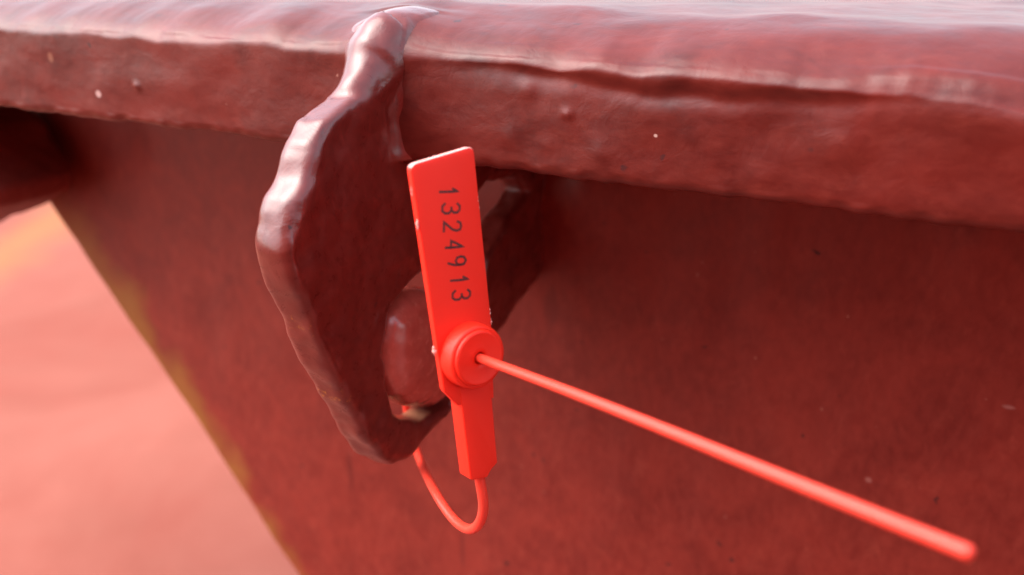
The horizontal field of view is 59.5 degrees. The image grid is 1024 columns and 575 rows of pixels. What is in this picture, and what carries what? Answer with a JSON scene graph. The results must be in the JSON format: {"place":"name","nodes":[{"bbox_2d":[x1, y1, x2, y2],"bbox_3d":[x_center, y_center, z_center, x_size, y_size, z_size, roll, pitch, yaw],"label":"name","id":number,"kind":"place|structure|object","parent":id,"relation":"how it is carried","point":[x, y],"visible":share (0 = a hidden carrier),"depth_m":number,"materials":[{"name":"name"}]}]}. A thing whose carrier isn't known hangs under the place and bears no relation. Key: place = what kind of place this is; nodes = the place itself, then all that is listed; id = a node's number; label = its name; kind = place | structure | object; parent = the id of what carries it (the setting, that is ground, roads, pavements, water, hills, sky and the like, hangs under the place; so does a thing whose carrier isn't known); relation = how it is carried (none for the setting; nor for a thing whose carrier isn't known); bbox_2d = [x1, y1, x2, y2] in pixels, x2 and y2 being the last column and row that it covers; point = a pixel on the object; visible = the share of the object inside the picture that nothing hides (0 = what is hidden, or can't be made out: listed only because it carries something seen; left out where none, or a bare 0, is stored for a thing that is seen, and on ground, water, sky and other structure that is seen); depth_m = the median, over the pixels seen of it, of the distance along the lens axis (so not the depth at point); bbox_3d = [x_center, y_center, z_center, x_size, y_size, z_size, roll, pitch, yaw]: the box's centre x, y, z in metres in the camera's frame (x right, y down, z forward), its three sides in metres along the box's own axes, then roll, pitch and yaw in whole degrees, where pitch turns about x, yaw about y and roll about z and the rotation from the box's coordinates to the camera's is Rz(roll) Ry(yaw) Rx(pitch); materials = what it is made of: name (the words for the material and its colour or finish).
{"place":"outdoors","nodes":[
{"label":"outdoors","id":0,"kind":"place"},
{"bbox_2d":[0,202,298,574],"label":"deck","id":1,"kind":"structure","parent":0,"point":[112,461],"depth_m":0.54,"materials":[{"name":"paint"}]},
{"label":"walkway","id":2,"kind":"structure","parent":0,"visible":0},
{"bbox_2d":[0,0,1023,574],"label":"hatch coaming","id":3,"kind":"object","parent":2,"relation":"on","point":[784,234],"visible":0.93,"depth_m":0.18,"materials":[{"name":"red metal"}]},
{"bbox_2d":[381,286,445,406],"bbox_3d":[-0.027,0.003,0.194,0.029,0.026,0.074,-2,22,-4],"label":"lock keeper","id":4,"kind":"object","parent":3,"relation":"attached to","point":[410,367],"visible":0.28,"depth_m":0.16,"materials":[{"name":"red metal"}]},
{"bbox_2d":[402,147,974,560],"bbox_3d":[0.001,0.019,0.127,0.025,0.076,0.125,-9,23,-21],"label":"security seal","id":5,"kind":"object","parent":4,"relation":"hanging from","point":[467,350],"visible":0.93,"depth_m":0.12,"materials":[{"name":"red plastic"}]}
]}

